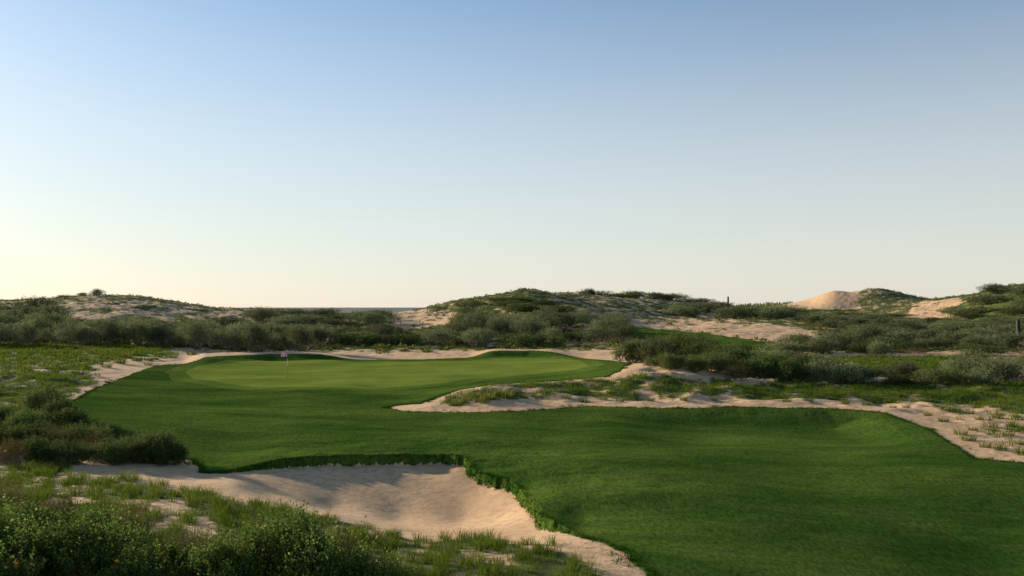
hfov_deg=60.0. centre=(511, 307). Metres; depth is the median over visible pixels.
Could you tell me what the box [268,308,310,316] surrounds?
coastal shrub
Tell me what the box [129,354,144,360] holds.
grass tuft
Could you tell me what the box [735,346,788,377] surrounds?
coastal shrub
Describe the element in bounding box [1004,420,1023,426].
grass tuft
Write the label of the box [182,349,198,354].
grass tuft
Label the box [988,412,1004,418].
grass tuft
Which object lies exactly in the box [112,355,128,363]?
grass tuft
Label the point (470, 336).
coastal shrub
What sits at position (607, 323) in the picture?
coastal shrub
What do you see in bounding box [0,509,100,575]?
flowering shrub
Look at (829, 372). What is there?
coastal shrub
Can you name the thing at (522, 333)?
coastal shrub
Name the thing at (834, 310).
fairway
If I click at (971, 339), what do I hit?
coastal shrub
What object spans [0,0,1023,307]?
sky
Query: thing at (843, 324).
coastal shrub
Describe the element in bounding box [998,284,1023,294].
coastal shrub
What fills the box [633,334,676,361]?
coastal shrub
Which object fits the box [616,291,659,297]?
coastal shrub
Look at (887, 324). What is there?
coastal shrub
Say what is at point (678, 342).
coastal shrub
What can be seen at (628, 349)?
coastal shrub
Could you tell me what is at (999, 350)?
coastal shrub
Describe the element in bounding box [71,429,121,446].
dry shrub
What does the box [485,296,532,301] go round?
coastal shrub
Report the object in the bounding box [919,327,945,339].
coastal shrub
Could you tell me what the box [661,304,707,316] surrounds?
coastal shrub
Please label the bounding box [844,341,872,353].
coastal shrub
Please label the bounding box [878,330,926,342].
coastal shrub
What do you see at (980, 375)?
coastal shrub
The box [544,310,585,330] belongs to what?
coastal shrub
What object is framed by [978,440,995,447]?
grass tuft
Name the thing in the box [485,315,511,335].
coastal shrub
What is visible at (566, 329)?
coastal shrub
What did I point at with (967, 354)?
coastal shrub
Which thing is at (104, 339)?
coastal shrub
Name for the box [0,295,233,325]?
hill
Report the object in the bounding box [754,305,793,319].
coastal shrub
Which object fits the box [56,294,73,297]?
coastal shrub
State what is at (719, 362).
coastal shrub
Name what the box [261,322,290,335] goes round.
coastal shrub
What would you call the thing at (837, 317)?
coastal shrub
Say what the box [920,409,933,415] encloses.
grass tuft
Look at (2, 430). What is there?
leafy shrub
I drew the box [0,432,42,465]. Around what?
dry shrub
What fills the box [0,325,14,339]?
coastal shrub
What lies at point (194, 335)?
coastal shrub
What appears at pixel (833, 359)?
coastal shrub
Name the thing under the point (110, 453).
leafy shrub
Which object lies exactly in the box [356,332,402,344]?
coastal shrub
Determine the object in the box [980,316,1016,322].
coastal shrub
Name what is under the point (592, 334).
coastal shrub
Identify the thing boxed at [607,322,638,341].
coastal shrub
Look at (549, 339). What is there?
coastal shrub
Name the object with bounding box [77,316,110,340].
coastal shrub
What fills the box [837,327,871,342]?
coastal shrub
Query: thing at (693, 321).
hill
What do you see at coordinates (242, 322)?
coastal shrub
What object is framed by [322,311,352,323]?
coastal shrub
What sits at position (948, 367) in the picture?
coastal shrub
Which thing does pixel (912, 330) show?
coastal shrub
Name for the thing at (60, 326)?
coastal shrub
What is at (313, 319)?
coastal shrub
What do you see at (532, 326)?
coastal shrub
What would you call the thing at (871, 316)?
coastal shrub
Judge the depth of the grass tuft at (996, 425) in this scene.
42.87 m
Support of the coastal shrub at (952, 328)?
on the ground at (598, 555)
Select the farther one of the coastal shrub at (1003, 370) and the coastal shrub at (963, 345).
the coastal shrub at (963, 345)
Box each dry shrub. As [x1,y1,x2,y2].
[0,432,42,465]
[0,476,25,505]
[0,494,47,514]
[38,493,77,516]
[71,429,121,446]
[76,437,101,458]
[101,494,164,535]
[135,518,207,566]
[188,522,227,556]
[324,531,375,560]
[723,362,752,381]
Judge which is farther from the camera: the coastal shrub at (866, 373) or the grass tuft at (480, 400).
the coastal shrub at (866, 373)
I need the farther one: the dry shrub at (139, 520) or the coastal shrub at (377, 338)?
the coastal shrub at (377, 338)
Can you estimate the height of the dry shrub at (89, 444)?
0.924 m
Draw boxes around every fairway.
[72,350,1023,575]
[631,326,771,350]
[806,309,860,312]
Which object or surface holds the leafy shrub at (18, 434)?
on the ground at (598, 555)
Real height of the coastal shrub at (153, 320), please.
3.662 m
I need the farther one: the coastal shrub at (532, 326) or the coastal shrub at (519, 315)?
the coastal shrub at (519, 315)
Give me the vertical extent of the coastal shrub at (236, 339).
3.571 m
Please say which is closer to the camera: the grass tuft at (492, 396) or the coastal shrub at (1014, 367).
the grass tuft at (492, 396)
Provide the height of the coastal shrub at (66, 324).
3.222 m
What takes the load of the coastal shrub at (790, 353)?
on the ground at (598, 555)
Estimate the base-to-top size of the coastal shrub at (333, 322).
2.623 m
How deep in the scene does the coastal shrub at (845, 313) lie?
287.16 m
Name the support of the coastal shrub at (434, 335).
on the ground at (598, 555)
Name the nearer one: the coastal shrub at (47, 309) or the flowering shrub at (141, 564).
the flowering shrub at (141, 564)
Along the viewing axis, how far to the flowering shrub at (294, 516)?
17.54 m
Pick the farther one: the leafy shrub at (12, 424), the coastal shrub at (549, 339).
the coastal shrub at (549, 339)
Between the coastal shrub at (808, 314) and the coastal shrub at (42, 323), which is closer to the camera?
the coastal shrub at (42, 323)
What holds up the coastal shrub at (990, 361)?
on the ground at (598, 555)
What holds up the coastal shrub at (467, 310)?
on the hill at (693, 321)
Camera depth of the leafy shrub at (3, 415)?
38.14 m
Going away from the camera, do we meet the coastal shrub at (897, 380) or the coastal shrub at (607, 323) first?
the coastal shrub at (897, 380)
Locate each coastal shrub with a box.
[0,294,64,310]
[0,303,30,313]
[0,305,29,335]
[0,312,25,334]
[0,319,14,342]
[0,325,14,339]
[2,318,41,344]
[19,331,45,341]
[20,307,79,332]
[23,302,77,318]
[24,314,55,339]
[25,313,74,320]
[40,324,72,342]
[46,316,89,343]
[48,318,83,339]
[54,322,103,345]
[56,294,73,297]
[71,318,101,323]
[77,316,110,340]
[87,327,118,342]
[88,319,121,344]
[89,288,103,295]
[112,316,140,325]
[114,324,145,342]
[117,315,155,322]
[118,317,168,339]
[118,319,157,343]
[125,316,171,338]
[126,319,160,342]
[142,321,178,345]
[158,322,181,328]
[162,327,192,346]
[177,317,223,329]
[181,324,210,348]
[182,319,221,349]
[199,315,250,326]
[202,320,225,345]
[205,327,231,347]
[217,324,259,351]
[221,322,248,350]
[228,317,251,329]
[239,319,278,351]
[240,310,285,319]
[242,306,280,322]
[260,333,282,351]
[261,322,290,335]
[264,315,306,325]
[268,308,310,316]
[276,313,320,320]
[276,328,290,344]
[277,324,319,338]
[277,340,297,349]
[285,324,317,351]
[289,314,338,325]
[299,323,326,328]
[302,325,327,344]
[303,318,357,327]
[305,308,341,316]
[307,326,332,344]
[316,323,337,341]
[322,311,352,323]
[325,324,364,342]
[330,331,363,344]
[341,309,376,325]
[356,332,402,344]
[357,311,389,327]
[361,308,403,322]
[364,321,414,342]
[384,332,424,345]
[401,332,429,343]
[416,325,455,345]
[440,316,485,335]
[443,308,496,324]
[449,331,464,341]
[451,308,476,313]
[452,299,486,307]
[452,310,499,330]
[453,337,475,346]
[456,327,498,347]
[458,327,502,338]
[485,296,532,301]
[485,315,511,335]
[491,300,523,305]
[493,312,532,321]
[493,332,532,344]
[494,314,526,330]
[500,302,536,310]
[503,333,541,347]
[508,317,552,337]
[510,330,533,339]
[512,312,561,332]
[526,305,557,320]
[528,300,559,305]
[531,304,578,311]
[532,331,568,346]
[536,325,563,340]
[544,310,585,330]
[555,326,580,335]
[557,330,586,340]
[568,308,598,326]
[573,325,619,343]
[576,290,615,295]
[585,314,630,334]
[587,317,632,330]
[604,312,633,322]
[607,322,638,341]
[609,336,653,362]
[610,293,639,297]
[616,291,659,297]
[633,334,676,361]
[639,292,671,299]
[642,357,659,366]
[658,330,701,357]
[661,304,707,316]
[663,293,691,300]
[667,302,701,309]
[667,330,720,346]
[674,330,726,358]
[675,297,716,303]
[688,348,740,371]
[692,301,723,310]
[695,336,758,370]
[701,301,735,306]
[709,304,753,318]
[721,340,762,353]
[725,303,765,317]
[733,351,778,379]
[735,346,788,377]
[740,347,764,359]
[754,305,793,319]
[755,340,811,352]
[764,349,802,356]
[766,337,816,350]
[768,303,807,313]
[773,305,804,317]
[774,349,798,359]
[774,350,810,381]
[776,331,816,342]
[782,350,834,377]
[791,310,833,319]
[800,336,847,353]
[800,356,870,383]
[801,313,836,323]
[807,352,833,360]
[814,331,863,349]
[815,319,847,327]
[815,355,845,376]
[818,326,857,336]
[820,314,849,321]
[826,360,874,383]
[827,312,867,314]
[837,321,864,329]
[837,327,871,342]
[842,316,869,322]
[844,321,882,333]
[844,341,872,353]
[848,314,885,321]
[855,322,904,338]
[855,364,880,379]
[861,335,905,346]
[862,341,895,348]
[864,341,897,355]
[866,365,883,376]
[867,317,910,324]
[877,322,898,329]
[877,358,922,380]
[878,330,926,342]
[879,313,913,315]
[879,327,923,339]
[882,374,916,386]
[883,316,919,318]
[887,327,930,336]
[889,318,926,324]
[890,319,933,330]
[892,340,928,349]
[894,360,928,372]
[903,346,931,354]
[908,367,971,384]
[909,337,948,347]
[911,364,938,377]
[918,317,960,323]
[918,366,960,382]
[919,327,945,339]
[925,320,976,333]
[925,336,963,344]
[928,319,962,328]
[933,305,999,315]
[934,363,969,374]
[935,319,975,325]
[935,330,981,342]
[937,317,978,324]
[937,354,982,377]
[947,342,986,349]
[949,349,994,361]
[950,312,987,318]
[957,333,994,345]
[957,366,995,385]
[958,353,984,362]
[959,292,1015,305]
[959,327,1001,338]
[960,354,1020,382]
[965,345,1013,354]
[970,318,999,328]
[970,333,1011,344]
[971,323,1015,334]
[974,315,999,321]
[976,282,1016,293]
[977,330,1023,347]
[977,354,1009,373]
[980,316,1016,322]
[984,323,1023,336]
[995,357,1022,377]
[997,317,1023,325]
[997,354,1019,360]
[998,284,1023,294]
[998,307,1023,314]
[998,315,1023,319]
[1003,353,1023,362]
[1006,296,1023,307]
[1011,355,1023,379]
[1012,345,1023,354]
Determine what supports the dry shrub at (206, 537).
on the ground at (598, 555)
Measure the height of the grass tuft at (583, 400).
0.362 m
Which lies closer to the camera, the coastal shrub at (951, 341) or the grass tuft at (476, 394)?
the grass tuft at (476, 394)
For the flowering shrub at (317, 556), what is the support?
on the ground at (598, 555)
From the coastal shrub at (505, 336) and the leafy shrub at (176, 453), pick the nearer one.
the leafy shrub at (176, 453)
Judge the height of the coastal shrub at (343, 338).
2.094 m
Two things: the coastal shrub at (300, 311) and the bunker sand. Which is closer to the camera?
the bunker sand
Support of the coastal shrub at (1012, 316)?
on the ground at (598, 555)
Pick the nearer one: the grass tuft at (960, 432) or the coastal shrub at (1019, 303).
the grass tuft at (960, 432)
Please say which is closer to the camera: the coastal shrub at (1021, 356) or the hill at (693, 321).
the coastal shrub at (1021, 356)
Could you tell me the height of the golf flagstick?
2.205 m
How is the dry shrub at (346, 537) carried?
on the ground at (598, 555)
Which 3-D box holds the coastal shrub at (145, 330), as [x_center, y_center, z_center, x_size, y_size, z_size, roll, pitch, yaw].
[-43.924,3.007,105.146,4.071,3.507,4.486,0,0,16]
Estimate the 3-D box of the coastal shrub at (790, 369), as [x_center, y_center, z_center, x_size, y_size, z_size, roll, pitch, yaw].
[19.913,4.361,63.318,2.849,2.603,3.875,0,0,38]
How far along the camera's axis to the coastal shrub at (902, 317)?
242.29 m
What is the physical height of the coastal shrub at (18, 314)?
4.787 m
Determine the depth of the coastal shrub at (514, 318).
139.65 m
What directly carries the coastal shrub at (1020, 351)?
on the ground at (598, 555)
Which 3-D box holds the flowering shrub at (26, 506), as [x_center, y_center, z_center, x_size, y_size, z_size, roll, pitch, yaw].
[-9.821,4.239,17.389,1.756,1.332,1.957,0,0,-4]
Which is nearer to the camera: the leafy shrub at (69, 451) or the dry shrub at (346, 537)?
the dry shrub at (346, 537)
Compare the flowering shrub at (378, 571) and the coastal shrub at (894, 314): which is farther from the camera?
the coastal shrub at (894, 314)
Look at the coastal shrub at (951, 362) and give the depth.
68.85 m
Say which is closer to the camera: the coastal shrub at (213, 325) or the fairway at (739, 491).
the fairway at (739, 491)
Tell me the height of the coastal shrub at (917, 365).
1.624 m
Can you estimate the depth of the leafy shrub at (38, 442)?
30.70 m
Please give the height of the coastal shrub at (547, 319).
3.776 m
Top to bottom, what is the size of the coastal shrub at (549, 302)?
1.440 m
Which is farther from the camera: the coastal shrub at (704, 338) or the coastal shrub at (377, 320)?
the coastal shrub at (377, 320)
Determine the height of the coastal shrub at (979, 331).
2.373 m
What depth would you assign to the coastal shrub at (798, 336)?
116.37 m
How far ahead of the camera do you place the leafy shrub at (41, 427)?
34.33 m
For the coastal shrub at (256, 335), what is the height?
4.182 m
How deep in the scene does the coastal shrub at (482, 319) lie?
137.54 m
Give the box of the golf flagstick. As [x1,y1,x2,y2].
[281,350,287,378]
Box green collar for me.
[165,356,604,390]
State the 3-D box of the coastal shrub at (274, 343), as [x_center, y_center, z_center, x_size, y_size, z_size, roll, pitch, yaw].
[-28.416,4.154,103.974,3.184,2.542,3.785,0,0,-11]
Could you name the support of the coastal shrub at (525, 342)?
on the ground at (598, 555)
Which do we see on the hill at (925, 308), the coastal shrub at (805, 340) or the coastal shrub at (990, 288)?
the coastal shrub at (990, 288)
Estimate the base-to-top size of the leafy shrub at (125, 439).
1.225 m
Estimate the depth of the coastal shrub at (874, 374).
67.61 m
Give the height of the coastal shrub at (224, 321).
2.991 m
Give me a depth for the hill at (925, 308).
283.96 m
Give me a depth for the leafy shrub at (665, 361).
61.65 m
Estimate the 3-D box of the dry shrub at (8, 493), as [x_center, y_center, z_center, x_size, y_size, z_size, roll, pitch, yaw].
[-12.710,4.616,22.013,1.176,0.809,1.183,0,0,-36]
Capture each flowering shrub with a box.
[0,489,58,554]
[0,493,54,568]
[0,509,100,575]
[30,495,135,548]
[40,500,160,575]
[96,527,208,575]
[173,516,265,575]
[213,499,327,575]
[241,503,289,543]
[250,492,324,559]
[265,511,382,575]
[335,542,422,575]
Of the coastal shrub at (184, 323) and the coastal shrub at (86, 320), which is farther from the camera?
the coastal shrub at (86, 320)
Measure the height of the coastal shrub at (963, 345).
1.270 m
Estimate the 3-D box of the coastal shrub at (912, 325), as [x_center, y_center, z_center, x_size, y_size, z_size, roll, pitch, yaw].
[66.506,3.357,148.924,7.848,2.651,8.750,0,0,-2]
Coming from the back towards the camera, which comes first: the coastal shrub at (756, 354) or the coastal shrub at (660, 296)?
the coastal shrub at (660, 296)
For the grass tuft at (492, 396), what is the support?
on the ground at (598, 555)
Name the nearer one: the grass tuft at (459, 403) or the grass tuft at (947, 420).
the grass tuft at (947, 420)
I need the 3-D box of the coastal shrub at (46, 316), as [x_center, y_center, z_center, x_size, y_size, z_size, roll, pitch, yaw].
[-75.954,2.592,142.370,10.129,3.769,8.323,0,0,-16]
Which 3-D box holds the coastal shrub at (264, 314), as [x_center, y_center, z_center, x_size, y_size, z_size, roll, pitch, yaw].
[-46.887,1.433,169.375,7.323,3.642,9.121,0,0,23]
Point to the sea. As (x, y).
(393, 310)
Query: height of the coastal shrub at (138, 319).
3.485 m
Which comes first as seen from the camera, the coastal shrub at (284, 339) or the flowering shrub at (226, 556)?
the flowering shrub at (226, 556)
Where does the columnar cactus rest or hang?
on the ground at (598, 555)
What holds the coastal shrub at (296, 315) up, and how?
on the ground at (598, 555)
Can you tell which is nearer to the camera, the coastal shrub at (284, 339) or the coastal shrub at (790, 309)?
the coastal shrub at (284, 339)
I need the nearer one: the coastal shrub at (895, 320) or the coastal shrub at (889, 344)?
the coastal shrub at (889, 344)
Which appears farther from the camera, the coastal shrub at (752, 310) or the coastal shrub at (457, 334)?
the coastal shrub at (752, 310)
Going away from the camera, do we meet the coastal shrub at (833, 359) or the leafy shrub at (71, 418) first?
the leafy shrub at (71, 418)
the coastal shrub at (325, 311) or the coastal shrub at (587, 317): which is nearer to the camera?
the coastal shrub at (587, 317)
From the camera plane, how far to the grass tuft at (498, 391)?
51.35 m
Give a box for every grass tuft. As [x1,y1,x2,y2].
[100,363,112,367]
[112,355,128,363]
[120,351,132,357]
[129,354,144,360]
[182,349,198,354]
[448,395,467,405]
[468,391,485,397]
[473,395,490,402]
[478,388,499,399]
[486,385,505,394]
[497,389,514,398]
[559,392,573,398]
[578,396,591,402]
[598,395,608,399]
[838,398,851,404]
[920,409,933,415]
[935,416,949,421]
[944,405,958,412]
[950,426,972,434]
[953,431,981,441]
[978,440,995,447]
[982,420,1001,427]
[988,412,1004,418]
[989,442,1010,450]
[998,429,1015,436]
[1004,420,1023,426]
[1011,444,1023,455]
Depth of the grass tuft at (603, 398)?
51.30 m
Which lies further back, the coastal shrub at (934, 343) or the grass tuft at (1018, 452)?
the coastal shrub at (934, 343)
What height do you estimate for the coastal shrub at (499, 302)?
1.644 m
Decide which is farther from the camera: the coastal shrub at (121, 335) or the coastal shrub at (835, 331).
the coastal shrub at (835, 331)
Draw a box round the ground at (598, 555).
[0,303,1023,575]
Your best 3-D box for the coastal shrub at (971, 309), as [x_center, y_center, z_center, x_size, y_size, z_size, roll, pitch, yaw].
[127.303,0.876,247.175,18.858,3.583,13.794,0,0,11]
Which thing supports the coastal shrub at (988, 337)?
on the ground at (598, 555)
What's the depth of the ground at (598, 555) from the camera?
51.07 m
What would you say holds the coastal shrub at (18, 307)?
on the ground at (598, 555)
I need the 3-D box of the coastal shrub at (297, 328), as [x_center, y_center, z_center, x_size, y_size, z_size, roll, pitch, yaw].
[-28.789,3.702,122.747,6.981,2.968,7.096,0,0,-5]
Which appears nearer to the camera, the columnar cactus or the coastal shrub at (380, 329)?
the columnar cactus
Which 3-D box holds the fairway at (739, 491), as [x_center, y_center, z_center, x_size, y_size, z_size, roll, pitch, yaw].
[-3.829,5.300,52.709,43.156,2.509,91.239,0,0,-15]
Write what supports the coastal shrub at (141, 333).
on the ground at (598, 555)
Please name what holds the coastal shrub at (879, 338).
on the ground at (598, 555)
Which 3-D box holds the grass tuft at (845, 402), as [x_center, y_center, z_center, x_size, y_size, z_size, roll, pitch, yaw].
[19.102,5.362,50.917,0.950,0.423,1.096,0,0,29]
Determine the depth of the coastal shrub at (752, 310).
212.41 m
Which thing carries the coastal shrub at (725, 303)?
on the hill at (693, 321)
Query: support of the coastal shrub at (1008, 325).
on the ground at (598, 555)
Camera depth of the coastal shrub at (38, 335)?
106.61 m
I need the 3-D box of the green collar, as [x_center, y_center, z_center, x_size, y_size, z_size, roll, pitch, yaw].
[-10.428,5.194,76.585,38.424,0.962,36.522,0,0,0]
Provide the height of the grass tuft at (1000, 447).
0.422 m
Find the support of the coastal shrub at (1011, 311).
on the hill at (925, 308)
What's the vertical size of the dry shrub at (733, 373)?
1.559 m
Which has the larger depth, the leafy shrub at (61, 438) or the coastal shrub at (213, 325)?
the coastal shrub at (213, 325)
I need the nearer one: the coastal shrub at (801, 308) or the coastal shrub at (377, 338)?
the coastal shrub at (377, 338)
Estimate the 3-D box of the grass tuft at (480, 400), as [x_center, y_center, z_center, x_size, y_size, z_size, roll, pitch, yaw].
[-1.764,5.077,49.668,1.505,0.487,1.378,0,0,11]
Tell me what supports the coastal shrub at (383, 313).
on the ground at (598, 555)
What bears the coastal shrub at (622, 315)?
on the ground at (598, 555)
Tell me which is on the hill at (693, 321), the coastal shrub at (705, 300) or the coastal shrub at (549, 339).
the coastal shrub at (705, 300)
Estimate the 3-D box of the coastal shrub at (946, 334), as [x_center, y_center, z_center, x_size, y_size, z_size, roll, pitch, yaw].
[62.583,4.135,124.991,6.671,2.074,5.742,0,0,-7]
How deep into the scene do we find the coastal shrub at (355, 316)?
168.99 m
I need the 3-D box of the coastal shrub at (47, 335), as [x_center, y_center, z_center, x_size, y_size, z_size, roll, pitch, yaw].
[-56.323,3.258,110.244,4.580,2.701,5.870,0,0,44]
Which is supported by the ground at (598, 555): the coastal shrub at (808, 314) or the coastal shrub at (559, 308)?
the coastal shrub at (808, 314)
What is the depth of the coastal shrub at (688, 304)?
222.75 m
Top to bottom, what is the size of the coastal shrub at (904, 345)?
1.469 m
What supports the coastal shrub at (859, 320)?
on the ground at (598, 555)
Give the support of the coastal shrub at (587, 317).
on the ground at (598, 555)
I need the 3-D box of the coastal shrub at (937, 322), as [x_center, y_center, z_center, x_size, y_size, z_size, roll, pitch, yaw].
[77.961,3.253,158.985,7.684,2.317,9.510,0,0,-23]
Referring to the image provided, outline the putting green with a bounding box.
[186,358,587,388]
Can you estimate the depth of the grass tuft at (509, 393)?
50.58 m
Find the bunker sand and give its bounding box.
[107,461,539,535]
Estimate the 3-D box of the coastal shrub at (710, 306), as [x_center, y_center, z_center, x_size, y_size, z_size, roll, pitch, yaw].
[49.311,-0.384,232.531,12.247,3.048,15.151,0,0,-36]
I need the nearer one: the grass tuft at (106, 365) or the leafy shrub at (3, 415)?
the leafy shrub at (3, 415)
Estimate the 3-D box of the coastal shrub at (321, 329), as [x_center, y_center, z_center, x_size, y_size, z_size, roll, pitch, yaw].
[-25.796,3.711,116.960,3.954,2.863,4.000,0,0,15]
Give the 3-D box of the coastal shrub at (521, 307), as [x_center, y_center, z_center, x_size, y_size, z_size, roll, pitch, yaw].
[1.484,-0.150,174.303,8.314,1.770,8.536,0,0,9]
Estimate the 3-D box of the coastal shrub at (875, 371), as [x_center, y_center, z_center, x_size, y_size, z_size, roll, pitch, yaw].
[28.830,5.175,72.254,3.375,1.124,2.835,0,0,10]
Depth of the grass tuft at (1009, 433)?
40.10 m
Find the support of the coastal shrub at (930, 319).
on the ground at (598, 555)
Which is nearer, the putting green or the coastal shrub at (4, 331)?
the putting green
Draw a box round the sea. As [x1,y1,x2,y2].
[240,308,421,312]
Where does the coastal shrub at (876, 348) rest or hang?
on the ground at (598, 555)
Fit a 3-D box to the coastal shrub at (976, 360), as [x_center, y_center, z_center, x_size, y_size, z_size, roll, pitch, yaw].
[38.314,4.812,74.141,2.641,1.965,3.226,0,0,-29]
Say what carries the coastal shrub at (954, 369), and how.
on the ground at (598, 555)
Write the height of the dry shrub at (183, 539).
1.112 m
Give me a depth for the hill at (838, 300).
414.19 m
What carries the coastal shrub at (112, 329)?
on the ground at (598, 555)
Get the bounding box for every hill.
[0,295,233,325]
[433,289,740,327]
[790,288,922,310]
[896,284,1023,319]
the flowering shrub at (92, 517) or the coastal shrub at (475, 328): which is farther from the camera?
the coastal shrub at (475, 328)
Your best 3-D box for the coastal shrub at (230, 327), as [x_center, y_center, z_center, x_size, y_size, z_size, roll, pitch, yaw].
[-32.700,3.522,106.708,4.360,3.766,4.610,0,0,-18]
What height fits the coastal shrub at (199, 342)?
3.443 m
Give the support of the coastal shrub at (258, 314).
on the ground at (598, 555)
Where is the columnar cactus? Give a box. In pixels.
[1016,319,1020,345]
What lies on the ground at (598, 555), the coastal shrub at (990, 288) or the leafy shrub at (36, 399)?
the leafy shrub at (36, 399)
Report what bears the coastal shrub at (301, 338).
on the ground at (598, 555)
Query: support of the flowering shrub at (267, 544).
on the ground at (598, 555)
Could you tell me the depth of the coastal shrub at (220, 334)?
109.07 m
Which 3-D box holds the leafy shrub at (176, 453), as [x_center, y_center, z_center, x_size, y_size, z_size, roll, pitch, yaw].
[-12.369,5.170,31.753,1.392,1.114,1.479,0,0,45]
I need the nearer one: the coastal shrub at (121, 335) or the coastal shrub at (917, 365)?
the coastal shrub at (917, 365)
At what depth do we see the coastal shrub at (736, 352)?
69.64 m
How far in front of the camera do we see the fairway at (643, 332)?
135.66 m
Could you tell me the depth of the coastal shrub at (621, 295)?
255.07 m
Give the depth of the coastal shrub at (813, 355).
75.36 m
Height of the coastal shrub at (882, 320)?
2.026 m
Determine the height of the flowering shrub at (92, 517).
1.192 m
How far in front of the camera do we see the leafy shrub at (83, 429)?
34.14 m
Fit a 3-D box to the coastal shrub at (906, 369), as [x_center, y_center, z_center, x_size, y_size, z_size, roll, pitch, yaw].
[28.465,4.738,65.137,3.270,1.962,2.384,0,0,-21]
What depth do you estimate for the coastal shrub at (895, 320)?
170.33 m
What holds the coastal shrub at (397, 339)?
on the ground at (598, 555)
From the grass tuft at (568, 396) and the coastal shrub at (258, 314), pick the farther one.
the coastal shrub at (258, 314)
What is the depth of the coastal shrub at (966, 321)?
162.92 m
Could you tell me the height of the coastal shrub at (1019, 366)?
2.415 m
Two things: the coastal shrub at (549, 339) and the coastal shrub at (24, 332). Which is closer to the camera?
the coastal shrub at (24, 332)
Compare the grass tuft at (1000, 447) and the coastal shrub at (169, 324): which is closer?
the grass tuft at (1000, 447)
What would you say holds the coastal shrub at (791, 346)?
on the ground at (598, 555)
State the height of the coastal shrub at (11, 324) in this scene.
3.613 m
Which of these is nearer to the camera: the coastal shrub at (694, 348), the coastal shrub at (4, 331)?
the coastal shrub at (694, 348)
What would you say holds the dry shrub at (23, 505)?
on the ground at (598, 555)
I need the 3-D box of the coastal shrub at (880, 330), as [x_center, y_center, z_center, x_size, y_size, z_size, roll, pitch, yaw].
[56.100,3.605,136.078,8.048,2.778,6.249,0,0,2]
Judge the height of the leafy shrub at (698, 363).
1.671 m
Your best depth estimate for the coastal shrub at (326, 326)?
123.63 m
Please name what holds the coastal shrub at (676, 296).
on the hill at (693, 321)
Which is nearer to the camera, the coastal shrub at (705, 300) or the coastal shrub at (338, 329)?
the coastal shrub at (338, 329)
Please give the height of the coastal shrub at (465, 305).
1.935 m
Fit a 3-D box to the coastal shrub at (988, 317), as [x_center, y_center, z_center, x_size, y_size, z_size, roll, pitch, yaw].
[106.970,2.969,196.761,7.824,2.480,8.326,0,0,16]
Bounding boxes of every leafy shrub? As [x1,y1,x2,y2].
[0,398,23,427]
[0,403,50,427]
[0,420,20,432]
[0,421,36,453]
[0,424,10,445]
[9,411,64,441]
[17,426,66,462]
[19,370,73,413]
[32,402,104,431]
[33,392,84,417]
[36,424,81,445]
[36,432,96,464]
[42,419,113,443]
[82,418,125,440]
[82,429,140,465]
[115,434,136,461]
[127,418,191,463]
[146,438,189,465]
[655,348,687,369]
[676,352,710,372]
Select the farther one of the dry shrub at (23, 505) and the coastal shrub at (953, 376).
the coastal shrub at (953, 376)
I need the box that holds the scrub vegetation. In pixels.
[0,283,1023,353]
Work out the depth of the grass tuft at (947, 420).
44.69 m
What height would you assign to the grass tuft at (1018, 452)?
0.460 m
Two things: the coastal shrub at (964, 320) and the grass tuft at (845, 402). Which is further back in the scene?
the coastal shrub at (964, 320)
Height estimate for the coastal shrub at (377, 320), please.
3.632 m
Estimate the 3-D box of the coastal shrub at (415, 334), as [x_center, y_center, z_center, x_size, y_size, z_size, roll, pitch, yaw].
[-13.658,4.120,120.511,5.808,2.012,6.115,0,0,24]
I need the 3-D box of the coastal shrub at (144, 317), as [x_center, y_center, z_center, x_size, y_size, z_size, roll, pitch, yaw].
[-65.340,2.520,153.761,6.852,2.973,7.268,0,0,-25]
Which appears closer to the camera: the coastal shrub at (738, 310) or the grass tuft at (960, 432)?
the grass tuft at (960, 432)
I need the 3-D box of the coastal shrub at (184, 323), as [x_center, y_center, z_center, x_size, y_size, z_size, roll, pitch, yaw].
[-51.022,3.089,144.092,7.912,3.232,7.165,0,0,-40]
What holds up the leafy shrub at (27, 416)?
on the ground at (598, 555)
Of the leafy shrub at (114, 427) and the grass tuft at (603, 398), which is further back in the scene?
the grass tuft at (603, 398)
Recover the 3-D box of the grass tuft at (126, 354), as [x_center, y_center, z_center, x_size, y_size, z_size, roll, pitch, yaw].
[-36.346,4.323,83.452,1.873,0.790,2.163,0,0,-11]
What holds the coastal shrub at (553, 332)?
on the ground at (598, 555)
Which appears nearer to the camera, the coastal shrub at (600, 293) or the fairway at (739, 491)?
the fairway at (739, 491)
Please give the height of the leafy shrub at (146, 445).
1.667 m
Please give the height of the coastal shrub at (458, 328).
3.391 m
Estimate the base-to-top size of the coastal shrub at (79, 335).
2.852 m
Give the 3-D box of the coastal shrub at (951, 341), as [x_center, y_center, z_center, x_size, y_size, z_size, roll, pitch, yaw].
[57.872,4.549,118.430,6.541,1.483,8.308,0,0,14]
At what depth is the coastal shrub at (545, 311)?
149.87 m
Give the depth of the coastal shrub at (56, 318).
128.57 m
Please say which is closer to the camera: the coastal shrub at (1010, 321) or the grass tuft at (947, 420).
the grass tuft at (947, 420)
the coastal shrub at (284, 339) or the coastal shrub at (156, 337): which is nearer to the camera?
the coastal shrub at (156, 337)
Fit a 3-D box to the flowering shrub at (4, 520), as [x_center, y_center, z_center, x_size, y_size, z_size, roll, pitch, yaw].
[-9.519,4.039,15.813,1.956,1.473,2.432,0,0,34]
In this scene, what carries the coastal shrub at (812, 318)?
on the ground at (598, 555)
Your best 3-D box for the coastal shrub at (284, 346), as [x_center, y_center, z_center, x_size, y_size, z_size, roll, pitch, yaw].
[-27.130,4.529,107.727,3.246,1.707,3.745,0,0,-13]

